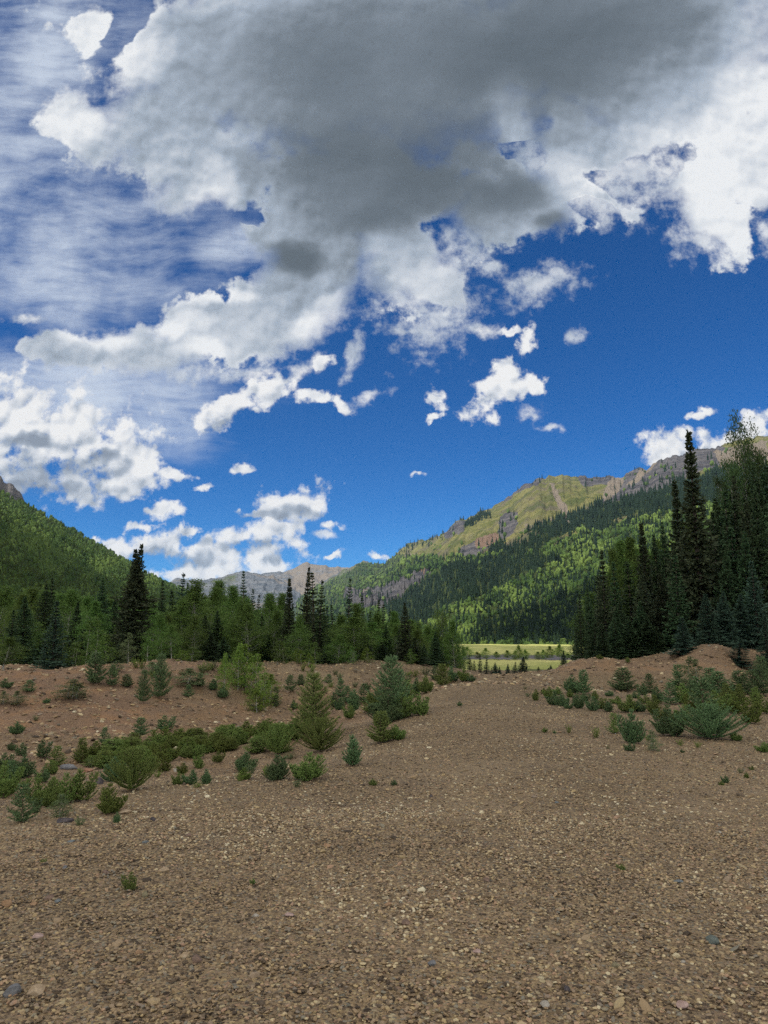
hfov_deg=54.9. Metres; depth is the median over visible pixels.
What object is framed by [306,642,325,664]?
young aspen
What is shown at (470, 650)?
aspen tree
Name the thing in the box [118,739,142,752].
spruce shrub
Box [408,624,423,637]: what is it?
aspen tree
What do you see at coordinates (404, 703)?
spruce shrub
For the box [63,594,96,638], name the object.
aspen tree
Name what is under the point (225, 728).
spruce sapling
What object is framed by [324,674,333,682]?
spruce sapling
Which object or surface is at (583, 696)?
spruce shrub
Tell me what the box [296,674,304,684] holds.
spruce sapling
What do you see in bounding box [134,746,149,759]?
spruce sapling
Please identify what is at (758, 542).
spruce tree
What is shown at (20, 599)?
aspen tree
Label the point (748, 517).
spruce tree
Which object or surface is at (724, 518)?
spruce tree
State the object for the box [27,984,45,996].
rock
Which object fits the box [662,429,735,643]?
spruce tree
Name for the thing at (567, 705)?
spruce shrub
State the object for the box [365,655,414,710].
spruce sapling
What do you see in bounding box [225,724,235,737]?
spruce shrub
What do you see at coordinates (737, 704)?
spruce shrub
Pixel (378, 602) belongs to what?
spruce tree
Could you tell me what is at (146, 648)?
spruce tree
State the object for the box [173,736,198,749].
spruce sapling
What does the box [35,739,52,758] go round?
spruce shrub
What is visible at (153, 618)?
spruce tree
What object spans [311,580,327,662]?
spruce tree
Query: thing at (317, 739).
spruce shrub
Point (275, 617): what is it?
aspen tree
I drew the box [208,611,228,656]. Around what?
spruce tree
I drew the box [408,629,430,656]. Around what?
aspen tree
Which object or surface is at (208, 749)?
spruce shrub
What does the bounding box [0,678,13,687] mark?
spruce shrub
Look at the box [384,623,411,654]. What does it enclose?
aspen tree
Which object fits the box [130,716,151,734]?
spruce sapling
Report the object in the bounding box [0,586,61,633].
aspen tree
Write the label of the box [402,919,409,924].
rock
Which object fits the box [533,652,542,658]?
aspen tree
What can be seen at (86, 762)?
spruce sapling
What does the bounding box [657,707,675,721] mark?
spruce shrub
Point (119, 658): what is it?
spruce tree
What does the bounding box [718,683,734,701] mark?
spruce shrub
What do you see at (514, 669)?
spruce tree
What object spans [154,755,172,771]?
spruce shrub
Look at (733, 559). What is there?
spruce tree
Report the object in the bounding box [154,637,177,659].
spruce tree
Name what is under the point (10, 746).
spruce shrub
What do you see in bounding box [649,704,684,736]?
spruce shrub
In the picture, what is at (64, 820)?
rock
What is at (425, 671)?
willow shrub
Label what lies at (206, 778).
spruce shrub
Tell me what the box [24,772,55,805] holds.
spruce shrub
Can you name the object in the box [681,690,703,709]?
spruce shrub
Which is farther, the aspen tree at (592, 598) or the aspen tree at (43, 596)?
the aspen tree at (43, 596)
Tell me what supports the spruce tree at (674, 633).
on the ground
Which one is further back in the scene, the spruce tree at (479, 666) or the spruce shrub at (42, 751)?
the spruce tree at (479, 666)
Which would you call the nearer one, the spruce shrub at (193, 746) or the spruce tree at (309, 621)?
the spruce shrub at (193, 746)
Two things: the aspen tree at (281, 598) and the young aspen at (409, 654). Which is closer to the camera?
the young aspen at (409, 654)
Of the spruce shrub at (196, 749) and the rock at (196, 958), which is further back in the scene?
the spruce shrub at (196, 749)
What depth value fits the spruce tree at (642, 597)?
36.68 m
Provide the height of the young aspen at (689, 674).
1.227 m
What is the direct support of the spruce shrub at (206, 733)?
on the ground
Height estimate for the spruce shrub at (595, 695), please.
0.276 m
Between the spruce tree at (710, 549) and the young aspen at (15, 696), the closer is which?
the young aspen at (15, 696)
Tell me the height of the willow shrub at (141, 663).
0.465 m
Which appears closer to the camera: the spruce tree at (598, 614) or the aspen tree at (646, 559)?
the spruce tree at (598, 614)
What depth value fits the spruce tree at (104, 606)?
49.57 m
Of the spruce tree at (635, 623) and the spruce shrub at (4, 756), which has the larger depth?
the spruce tree at (635, 623)
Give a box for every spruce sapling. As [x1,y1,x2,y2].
[6,782,39,821]
[21,679,37,691]
[47,745,66,764]
[70,737,91,762]
[79,755,95,765]
[83,651,107,682]
[89,750,113,765]
[92,738,123,755]
[93,755,112,767]
[98,727,110,742]
[106,664,119,684]
[119,674,134,685]
[122,736,145,746]
[128,732,142,739]
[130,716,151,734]
[134,669,155,700]
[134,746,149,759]
[148,653,173,698]
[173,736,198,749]
[182,685,194,696]
[188,727,205,737]
[196,673,204,685]
[209,727,225,733]
[210,724,229,734]
[221,736,240,749]
[242,736,266,752]
[270,686,281,706]
[283,674,297,691]
[283,741,295,751]
[288,671,339,731]
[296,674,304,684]
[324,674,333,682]
[334,678,347,695]
[341,685,351,701]
[358,683,368,701]
[360,691,375,712]
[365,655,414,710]
[365,710,397,742]
[388,668,412,699]
[403,680,416,697]
[429,665,439,678]
[434,663,451,684]
[573,669,593,693]
[604,712,618,732]
[607,667,638,690]
[641,673,657,692]
[659,683,680,704]
[667,664,687,685]
[685,675,722,721]
[701,667,725,688]
[706,671,734,693]
[724,670,752,691]
[735,670,766,693]
[747,655,767,695]
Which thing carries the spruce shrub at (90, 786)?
on the ground
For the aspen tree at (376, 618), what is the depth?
53.42 m
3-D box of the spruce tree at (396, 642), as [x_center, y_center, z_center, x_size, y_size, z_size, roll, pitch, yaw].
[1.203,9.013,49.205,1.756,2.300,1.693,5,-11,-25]
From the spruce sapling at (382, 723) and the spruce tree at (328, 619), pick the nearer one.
the spruce sapling at (382, 723)
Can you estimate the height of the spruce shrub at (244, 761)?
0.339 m
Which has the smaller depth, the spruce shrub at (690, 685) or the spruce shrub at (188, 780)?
the spruce shrub at (188, 780)
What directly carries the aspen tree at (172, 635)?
on the ground
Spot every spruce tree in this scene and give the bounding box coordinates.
[0,610,25,665]
[12,597,41,664]
[28,628,47,664]
[29,600,75,669]
[33,631,50,664]
[34,584,54,644]
[39,577,56,632]
[55,636,78,665]
[67,602,84,661]
[71,630,89,664]
[85,578,111,654]
[103,544,167,663]
[103,597,121,653]
[108,635,133,663]
[132,634,154,659]
[142,603,156,649]
[154,580,166,639]
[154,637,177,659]
[162,590,179,649]
[173,572,186,634]
[195,615,214,658]
[197,633,227,662]
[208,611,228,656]
[214,637,231,662]
[240,571,250,661]
[249,588,256,646]
[254,615,268,647]
[254,636,267,662]
[255,595,260,626]
[261,635,276,661]
[269,578,307,661]
[296,567,322,662]
[306,572,326,659]
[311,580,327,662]
[317,638,344,663]
[322,607,327,648]
[325,606,331,643]
[329,605,336,645]
[332,648,357,663]
[344,577,355,654]
[356,627,374,659]
[360,595,365,622]
[373,642,390,660]
[374,600,381,655]
[378,626,395,657]
[381,605,385,628]
[392,603,414,661]
[393,631,403,655]
[406,638,434,664]
[420,644,427,663]
[426,632,447,665]
[429,643,448,665]
[445,639,457,666]
[467,655,472,669]
[477,655,482,673]
[483,659,490,673]
[492,664,498,673]
[510,662,517,673]
[517,657,528,672]
[560,651,567,665]
[570,594,592,660]
[570,616,580,660]
[583,580,597,654]
[584,622,606,658]
[587,625,619,658]
[591,592,607,647]
[593,550,615,650]
[593,574,602,621]
[605,618,629,659]
[606,611,632,659]
[616,561,639,633]
[617,620,642,658]
[624,617,646,654]
[628,601,653,643]
[631,574,655,626]
[632,520,662,631]
[635,615,669,657]
[643,626,668,655]
[650,522,673,600]
[650,535,670,631]
[651,573,672,644]
[654,478,694,622]
[659,555,702,649]
[661,617,695,654]
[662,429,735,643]
[663,630,676,648]
[686,630,701,646]
[689,594,733,647]
[703,544,720,618]
[705,523,720,596]
[706,510,725,599]
[710,550,750,638]
[712,498,721,561]
[712,591,745,647]
[715,502,724,549]
[716,488,738,568]
[720,499,743,577]
[723,526,745,618]
[727,475,757,569]
[729,639,754,666]
[730,531,767,632]
[731,593,762,648]
[736,502,767,603]
[738,489,767,633]
[739,561,767,649]
[747,461,766,549]
[748,615,767,672]
[749,478,767,542]
[760,473,767,511]
[763,462,767,509]
[763,503,767,569]
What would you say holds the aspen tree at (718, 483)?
on the ground
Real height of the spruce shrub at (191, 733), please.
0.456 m
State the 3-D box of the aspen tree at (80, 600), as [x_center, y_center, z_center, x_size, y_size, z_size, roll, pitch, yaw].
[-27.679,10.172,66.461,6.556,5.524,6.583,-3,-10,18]
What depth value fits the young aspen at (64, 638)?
35.24 m
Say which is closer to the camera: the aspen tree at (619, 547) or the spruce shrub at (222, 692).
the spruce shrub at (222, 692)
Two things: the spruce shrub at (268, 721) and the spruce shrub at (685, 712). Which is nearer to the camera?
the spruce shrub at (685, 712)
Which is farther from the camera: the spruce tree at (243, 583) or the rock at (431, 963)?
the spruce tree at (243, 583)
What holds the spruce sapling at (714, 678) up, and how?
on the ground
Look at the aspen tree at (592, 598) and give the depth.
46.68 m
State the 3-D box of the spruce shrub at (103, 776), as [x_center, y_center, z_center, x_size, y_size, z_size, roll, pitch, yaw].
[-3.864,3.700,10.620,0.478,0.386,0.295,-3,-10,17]
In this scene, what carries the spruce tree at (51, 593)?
on the ground
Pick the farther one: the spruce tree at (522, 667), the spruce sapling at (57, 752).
the spruce tree at (522, 667)
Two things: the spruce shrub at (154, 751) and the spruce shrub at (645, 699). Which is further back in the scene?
the spruce shrub at (645, 699)
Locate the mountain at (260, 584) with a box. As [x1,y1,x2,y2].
[171,571,301,612]
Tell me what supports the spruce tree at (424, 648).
on the ground
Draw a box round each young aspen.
[0,691,13,703]
[6,691,27,705]
[38,628,75,662]
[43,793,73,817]
[48,679,88,698]
[59,641,86,667]
[74,615,114,664]
[79,634,108,662]
[97,634,125,663]
[105,660,126,669]
[116,633,138,663]
[138,662,167,672]
[139,637,157,660]
[168,650,190,660]
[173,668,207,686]
[177,646,203,661]
[213,651,233,692]
[222,651,242,679]
[226,644,266,687]
[227,641,253,690]
[235,653,267,694]
[240,686,270,712]
[243,672,276,708]
[260,674,282,703]
[269,641,294,663]
[288,649,304,663]
[300,653,316,666]
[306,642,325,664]
[346,646,356,663]
[360,648,373,662]
[404,649,418,664]
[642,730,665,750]
[672,656,709,690]
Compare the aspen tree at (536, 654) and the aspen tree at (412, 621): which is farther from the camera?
the aspen tree at (536, 654)
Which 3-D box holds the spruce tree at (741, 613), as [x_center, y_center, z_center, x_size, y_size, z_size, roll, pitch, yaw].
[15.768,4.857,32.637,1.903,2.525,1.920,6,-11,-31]
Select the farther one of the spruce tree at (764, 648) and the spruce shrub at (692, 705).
the spruce tree at (764, 648)
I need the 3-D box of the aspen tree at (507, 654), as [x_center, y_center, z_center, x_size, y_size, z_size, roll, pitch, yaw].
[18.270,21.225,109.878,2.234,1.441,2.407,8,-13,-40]
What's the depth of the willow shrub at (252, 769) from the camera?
9.60 m
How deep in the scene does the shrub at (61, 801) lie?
6.90 m
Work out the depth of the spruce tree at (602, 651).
33.11 m
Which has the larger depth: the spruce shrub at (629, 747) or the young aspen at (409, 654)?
the young aspen at (409, 654)
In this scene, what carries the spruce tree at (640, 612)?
on the ground
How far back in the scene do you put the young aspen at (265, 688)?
29.63 m
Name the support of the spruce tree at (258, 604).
on the ground
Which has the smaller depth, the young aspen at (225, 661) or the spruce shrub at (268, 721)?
the spruce shrub at (268, 721)
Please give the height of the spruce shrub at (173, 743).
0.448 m
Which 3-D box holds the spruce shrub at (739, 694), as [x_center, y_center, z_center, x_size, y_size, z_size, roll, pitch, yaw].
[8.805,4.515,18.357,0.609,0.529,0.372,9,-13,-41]
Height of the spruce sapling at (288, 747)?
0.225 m
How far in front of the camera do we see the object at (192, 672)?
30.37 m
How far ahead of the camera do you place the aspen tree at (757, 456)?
46.86 m
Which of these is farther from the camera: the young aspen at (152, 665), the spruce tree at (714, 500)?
the spruce tree at (714, 500)
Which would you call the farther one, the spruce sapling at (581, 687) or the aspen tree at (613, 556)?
the aspen tree at (613, 556)
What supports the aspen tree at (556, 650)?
on the ground
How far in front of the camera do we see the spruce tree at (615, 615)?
34.47 m
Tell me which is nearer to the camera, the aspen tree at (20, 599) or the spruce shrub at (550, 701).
the spruce shrub at (550, 701)
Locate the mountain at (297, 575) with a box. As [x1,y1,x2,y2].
[261,562,349,594]
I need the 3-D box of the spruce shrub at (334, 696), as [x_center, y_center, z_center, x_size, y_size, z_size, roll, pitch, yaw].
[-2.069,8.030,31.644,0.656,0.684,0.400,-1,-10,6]
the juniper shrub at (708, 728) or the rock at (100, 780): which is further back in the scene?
the juniper shrub at (708, 728)
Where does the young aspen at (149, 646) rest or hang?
on the ground
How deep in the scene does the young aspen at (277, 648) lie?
39.11 m
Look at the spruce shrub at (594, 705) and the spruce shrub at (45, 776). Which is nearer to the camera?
the spruce shrub at (45, 776)
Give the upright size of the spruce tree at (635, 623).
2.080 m
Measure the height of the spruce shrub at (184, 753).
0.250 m
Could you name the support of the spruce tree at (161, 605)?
on the ground
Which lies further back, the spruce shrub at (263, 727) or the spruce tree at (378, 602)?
the spruce tree at (378, 602)
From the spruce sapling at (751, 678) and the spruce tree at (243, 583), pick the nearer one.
the spruce sapling at (751, 678)
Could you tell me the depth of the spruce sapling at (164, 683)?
28.20 m
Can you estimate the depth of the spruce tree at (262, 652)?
45.69 m
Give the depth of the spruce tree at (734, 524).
41.39 m
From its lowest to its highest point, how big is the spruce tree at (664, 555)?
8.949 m
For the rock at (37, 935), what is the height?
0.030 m
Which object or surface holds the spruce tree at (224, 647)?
on the ground
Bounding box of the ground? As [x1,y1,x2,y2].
[0,644,767,1023]
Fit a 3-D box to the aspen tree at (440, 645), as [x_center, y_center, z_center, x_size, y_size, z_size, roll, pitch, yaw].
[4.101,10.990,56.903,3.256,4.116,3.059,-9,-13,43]
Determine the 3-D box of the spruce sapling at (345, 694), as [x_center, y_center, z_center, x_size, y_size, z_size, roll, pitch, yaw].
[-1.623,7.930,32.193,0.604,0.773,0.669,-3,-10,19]
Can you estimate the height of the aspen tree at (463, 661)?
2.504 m
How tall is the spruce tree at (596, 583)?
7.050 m
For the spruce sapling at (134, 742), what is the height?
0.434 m
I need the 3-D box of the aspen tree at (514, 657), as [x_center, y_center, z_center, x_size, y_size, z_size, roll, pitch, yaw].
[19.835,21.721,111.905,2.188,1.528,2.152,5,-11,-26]
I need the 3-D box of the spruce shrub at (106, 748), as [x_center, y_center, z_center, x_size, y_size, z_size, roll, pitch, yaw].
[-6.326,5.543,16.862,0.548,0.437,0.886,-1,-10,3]
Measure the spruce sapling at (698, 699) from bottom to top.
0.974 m
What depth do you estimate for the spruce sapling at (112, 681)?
28.38 m
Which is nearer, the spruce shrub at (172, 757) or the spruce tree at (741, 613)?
the spruce shrub at (172, 757)
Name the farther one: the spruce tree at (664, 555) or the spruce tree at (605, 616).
the spruce tree at (664, 555)
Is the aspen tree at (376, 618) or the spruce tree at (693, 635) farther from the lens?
the aspen tree at (376, 618)
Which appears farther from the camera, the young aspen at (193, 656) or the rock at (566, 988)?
the young aspen at (193, 656)
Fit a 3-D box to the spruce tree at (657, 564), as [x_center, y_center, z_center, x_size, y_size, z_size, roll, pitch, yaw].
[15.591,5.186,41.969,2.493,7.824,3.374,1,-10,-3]
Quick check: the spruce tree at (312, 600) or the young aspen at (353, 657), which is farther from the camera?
the spruce tree at (312, 600)
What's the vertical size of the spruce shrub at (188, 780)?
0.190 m
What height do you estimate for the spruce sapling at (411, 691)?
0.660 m
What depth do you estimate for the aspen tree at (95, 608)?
43.55 m
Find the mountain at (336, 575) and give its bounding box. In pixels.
[291,560,368,619]
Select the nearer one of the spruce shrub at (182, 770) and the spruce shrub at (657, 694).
the spruce shrub at (182, 770)
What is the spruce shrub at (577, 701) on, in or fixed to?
on the ground
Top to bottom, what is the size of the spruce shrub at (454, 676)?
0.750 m
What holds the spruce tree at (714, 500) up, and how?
on the ground
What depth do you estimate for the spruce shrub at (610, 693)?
20.04 m
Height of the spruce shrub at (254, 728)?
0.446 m
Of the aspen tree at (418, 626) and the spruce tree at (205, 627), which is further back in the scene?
the aspen tree at (418, 626)
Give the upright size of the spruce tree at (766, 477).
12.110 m
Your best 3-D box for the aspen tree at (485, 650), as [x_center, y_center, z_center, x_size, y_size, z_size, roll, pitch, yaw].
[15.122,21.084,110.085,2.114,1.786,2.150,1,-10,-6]
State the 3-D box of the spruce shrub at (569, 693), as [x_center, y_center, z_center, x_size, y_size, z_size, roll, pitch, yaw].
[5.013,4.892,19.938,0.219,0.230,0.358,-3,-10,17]
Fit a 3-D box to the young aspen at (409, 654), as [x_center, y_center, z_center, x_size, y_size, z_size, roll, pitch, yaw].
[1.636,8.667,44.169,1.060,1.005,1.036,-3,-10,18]
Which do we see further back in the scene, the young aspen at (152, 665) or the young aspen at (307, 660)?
the young aspen at (307, 660)
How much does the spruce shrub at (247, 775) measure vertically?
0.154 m
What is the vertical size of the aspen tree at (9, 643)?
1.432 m
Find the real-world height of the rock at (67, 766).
0.146 m
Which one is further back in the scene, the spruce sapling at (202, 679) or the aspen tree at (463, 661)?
the aspen tree at (463, 661)
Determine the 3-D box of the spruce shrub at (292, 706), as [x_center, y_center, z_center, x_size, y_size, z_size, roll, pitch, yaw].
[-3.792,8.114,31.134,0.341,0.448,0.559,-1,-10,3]
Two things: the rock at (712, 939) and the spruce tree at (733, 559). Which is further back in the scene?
the spruce tree at (733, 559)
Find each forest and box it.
[0,489,209,612]
[296,447,767,644]
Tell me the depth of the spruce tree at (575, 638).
37.45 m
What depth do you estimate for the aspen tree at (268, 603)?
53.65 m
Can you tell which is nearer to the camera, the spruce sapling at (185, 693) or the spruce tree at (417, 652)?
the spruce sapling at (185, 693)
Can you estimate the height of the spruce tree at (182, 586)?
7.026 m
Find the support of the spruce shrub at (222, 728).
on the ground
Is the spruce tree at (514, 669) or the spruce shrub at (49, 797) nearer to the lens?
the spruce shrub at (49, 797)
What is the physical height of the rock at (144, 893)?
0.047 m
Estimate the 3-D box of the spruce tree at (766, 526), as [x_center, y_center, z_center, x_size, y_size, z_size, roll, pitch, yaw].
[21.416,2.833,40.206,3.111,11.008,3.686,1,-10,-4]
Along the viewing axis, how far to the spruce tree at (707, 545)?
42.83 m
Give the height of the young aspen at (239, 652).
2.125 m
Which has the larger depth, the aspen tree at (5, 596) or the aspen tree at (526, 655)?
the aspen tree at (526, 655)
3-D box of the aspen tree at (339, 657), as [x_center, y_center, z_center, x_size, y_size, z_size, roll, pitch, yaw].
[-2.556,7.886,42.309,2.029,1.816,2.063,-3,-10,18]
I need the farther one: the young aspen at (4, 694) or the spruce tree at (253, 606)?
the spruce tree at (253, 606)
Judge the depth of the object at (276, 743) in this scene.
14.42 m
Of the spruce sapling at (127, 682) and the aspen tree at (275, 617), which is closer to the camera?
the spruce sapling at (127, 682)
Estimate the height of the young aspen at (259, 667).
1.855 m
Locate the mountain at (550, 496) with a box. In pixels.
[296,436,767,642]
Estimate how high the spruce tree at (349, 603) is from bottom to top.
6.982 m
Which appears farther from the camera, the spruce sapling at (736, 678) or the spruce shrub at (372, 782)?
the spruce sapling at (736, 678)
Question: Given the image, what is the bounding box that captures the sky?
[0,0,767,581]
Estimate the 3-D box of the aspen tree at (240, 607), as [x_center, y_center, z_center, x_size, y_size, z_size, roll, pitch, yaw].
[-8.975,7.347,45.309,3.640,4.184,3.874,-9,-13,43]
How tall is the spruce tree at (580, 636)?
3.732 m
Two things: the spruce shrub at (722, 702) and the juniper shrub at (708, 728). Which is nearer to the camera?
the juniper shrub at (708, 728)
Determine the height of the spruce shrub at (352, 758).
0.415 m
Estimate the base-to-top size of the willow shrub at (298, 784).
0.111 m
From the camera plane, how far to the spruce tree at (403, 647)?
46.22 m
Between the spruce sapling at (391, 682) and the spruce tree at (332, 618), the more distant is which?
the spruce tree at (332, 618)
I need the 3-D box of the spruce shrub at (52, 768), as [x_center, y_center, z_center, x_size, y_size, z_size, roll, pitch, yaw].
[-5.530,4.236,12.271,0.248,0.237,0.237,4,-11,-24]
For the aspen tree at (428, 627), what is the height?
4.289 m
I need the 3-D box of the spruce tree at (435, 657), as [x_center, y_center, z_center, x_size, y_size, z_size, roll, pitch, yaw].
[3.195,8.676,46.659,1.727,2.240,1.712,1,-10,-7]
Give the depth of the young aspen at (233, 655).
33.07 m
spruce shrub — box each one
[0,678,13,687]
[0,752,15,768]
[0,759,24,797]
[0,760,23,779]
[6,742,13,749]
[7,721,25,733]
[10,754,36,777]
[13,743,27,755]
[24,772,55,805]
[31,798,42,812]
[33,766,51,782]
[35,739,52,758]
[37,776,60,806]
[45,761,58,774]
[56,772,81,802]
[68,767,98,800]
[83,740,103,756]
[93,745,115,761]
[96,782,128,813]
[99,756,127,781]
[102,745,160,789]
[112,812,121,822]
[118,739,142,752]
[120,872,137,889]
[133,749,157,771]
[138,736,156,746]
[143,733,171,746]
[150,726,182,739]
[150,749,161,759]
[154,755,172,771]
[156,742,180,761]
[157,714,176,729]
[157,732,184,748]
[161,748,180,759]
[171,771,183,784]
[176,763,189,773]
[179,740,197,752]
[179,746,201,757]
[181,728,202,737]
[181,769,199,784]
[192,732,211,740]
[192,736,203,747]
[192,745,205,757]
[192,755,204,768]
[200,769,212,783]
[202,741,216,753]
[203,732,224,748]
[207,679,218,689]
[211,751,224,761]
[212,735,233,752]
[214,727,229,739]
[216,687,230,697]
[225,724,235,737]
[229,728,250,744]
[232,726,249,737]
[234,751,258,771]
[236,767,251,779]
[239,721,252,736]
[249,720,272,735]
[254,718,276,729]
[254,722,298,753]
[254,726,267,735]
[261,754,290,780]
[282,721,301,738]
[284,718,309,732]
[287,716,344,751]
[288,751,328,780]
[289,700,297,709]
[329,692,342,706]
[333,697,345,709]
[341,734,362,765]
[342,703,355,718]
[346,689,361,710]
[366,691,410,721]
[368,688,383,704]
[369,778,376,785]
[383,725,406,739]
[386,693,413,717]
[408,692,428,715]
[412,677,419,693]
[416,675,433,693]
[446,666,458,680]
[457,669,469,681]
[466,675,476,681]
[531,689,539,700]
[542,686,553,696]
[544,690,557,704]
[552,686,561,693]
[553,692,569,705]
[561,675,580,692]
[563,701,573,708]
[566,689,573,696]
[570,692,584,708]
[580,692,590,700]
[585,696,600,710]
[591,690,598,699]
[598,697,608,708]
[602,700,613,711]
[604,690,613,695]
[608,696,623,703]
[614,694,638,711]
[616,709,645,743]
[623,742,636,750]
[632,691,640,697]
[634,699,645,711]
[635,684,648,694]
[637,695,650,702]
[644,695,662,713]
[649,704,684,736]
[651,687,664,701]
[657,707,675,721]
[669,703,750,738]
[673,704,692,721]
[674,683,688,703]
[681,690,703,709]
[682,676,704,693]
[700,690,731,712]
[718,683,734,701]
[720,775,729,782]
[724,694,748,713]
[729,733,742,740]
[730,684,748,702]
[738,699,764,723]
[748,686,763,702]
[751,694,767,713]
[753,742,767,752]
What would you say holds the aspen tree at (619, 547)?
on the ground
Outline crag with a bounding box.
[0,476,24,501]
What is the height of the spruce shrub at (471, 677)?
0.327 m
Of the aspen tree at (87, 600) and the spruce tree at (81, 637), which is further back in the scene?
the aspen tree at (87, 600)
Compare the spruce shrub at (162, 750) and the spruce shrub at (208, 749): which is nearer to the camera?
the spruce shrub at (162, 750)
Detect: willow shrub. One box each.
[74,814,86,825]
[131,657,138,668]
[139,659,146,668]
[198,664,207,673]
[200,661,213,671]
[206,660,219,670]
[234,772,244,780]
[246,765,257,772]
[283,752,295,759]
[292,778,301,786]
[410,670,420,676]
[420,666,430,673]
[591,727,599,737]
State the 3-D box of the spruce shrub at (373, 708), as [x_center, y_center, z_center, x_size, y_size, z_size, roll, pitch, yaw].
[0.096,4.295,16.266,1.036,0.714,0.861,-4,-10,22]
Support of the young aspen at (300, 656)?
on the ground
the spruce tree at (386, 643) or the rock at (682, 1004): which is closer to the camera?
the rock at (682, 1004)
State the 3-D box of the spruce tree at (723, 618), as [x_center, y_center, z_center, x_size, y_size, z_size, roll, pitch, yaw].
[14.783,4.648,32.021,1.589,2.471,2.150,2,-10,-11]
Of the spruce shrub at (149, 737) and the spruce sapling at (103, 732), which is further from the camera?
the spruce sapling at (103, 732)
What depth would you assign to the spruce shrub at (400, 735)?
12.03 m
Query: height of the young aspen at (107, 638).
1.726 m
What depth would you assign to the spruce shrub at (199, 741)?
17.49 m
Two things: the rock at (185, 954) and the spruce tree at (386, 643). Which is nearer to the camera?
the rock at (185, 954)
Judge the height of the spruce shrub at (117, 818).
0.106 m
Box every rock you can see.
[0,899,11,906]
[3,983,21,997]
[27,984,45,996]
[32,933,43,938]
[44,894,53,900]
[56,818,73,822]
[60,764,77,769]
[83,768,92,771]
[96,777,103,783]
[119,809,130,813]
[142,891,147,896]
[159,867,168,870]
[181,952,188,956]
[192,954,201,962]
[285,912,293,916]
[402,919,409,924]
[427,960,435,965]
[473,949,480,953]
[540,1000,549,1007]
[545,980,551,986]
[564,985,569,991]
[612,961,620,967]
[676,1000,688,1008]
[705,935,718,944]
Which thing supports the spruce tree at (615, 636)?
on the ground
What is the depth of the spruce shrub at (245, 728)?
19.99 m
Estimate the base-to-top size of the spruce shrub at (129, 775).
0.527 m
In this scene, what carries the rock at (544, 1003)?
on the ground
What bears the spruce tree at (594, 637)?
on the ground
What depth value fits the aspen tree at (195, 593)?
46.46 m
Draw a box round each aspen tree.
[0,585,16,642]
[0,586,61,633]
[0,592,42,643]
[0,611,50,650]
[0,636,31,669]
[34,590,58,631]
[40,588,87,645]
[53,599,82,628]
[55,592,66,601]
[59,595,82,630]
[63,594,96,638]
[68,600,113,644]
[83,598,113,631]
[101,596,131,633]
[129,594,164,649]
[134,612,179,659]
[151,613,183,658]
[156,578,232,647]
[158,624,184,658]
[164,598,204,650]
[175,614,215,660]
[184,586,230,644]
[195,579,235,644]
[204,584,264,656]
[216,598,268,661]
[222,602,273,662]
[250,591,283,636]
[253,609,284,660]
[264,592,294,631]
[279,614,316,661]
[320,613,361,655]
[322,634,353,663]
[325,617,382,661]
[343,602,378,657]
[351,622,391,654]
[366,611,394,657]
[379,611,411,654]
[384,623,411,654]
[403,619,425,646]
[406,621,430,653]
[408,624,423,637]
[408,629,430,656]
[421,623,444,658]
[426,630,452,665]
[431,609,451,647]
[440,618,469,668]
[460,647,468,668]
[465,647,475,657]
[471,652,480,658]
[481,648,490,659]
[502,650,513,659]
[509,651,517,659]
[513,645,525,658]
[521,649,531,658]
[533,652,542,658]
[542,646,554,658]
[550,645,566,658]
[562,590,603,656]
[597,545,636,625]
[600,539,637,611]
[606,536,648,612]
[632,544,653,585]
[636,536,666,584]
[710,475,731,534]
[714,455,748,525]
[721,408,763,520]
[740,442,767,514]
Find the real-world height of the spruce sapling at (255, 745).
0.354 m
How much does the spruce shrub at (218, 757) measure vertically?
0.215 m
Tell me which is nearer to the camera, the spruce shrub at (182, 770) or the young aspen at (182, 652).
the spruce shrub at (182, 770)
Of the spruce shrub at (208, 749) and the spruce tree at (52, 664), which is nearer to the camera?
the spruce shrub at (208, 749)
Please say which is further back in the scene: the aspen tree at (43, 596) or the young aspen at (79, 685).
the aspen tree at (43, 596)
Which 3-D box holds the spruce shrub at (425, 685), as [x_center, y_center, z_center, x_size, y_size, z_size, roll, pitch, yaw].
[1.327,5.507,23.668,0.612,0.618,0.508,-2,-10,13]
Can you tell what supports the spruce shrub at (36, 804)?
on the ground
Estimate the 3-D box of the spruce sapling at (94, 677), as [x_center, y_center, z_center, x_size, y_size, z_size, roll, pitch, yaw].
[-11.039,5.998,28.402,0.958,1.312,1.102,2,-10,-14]
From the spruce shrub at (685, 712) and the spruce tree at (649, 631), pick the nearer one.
the spruce shrub at (685, 712)

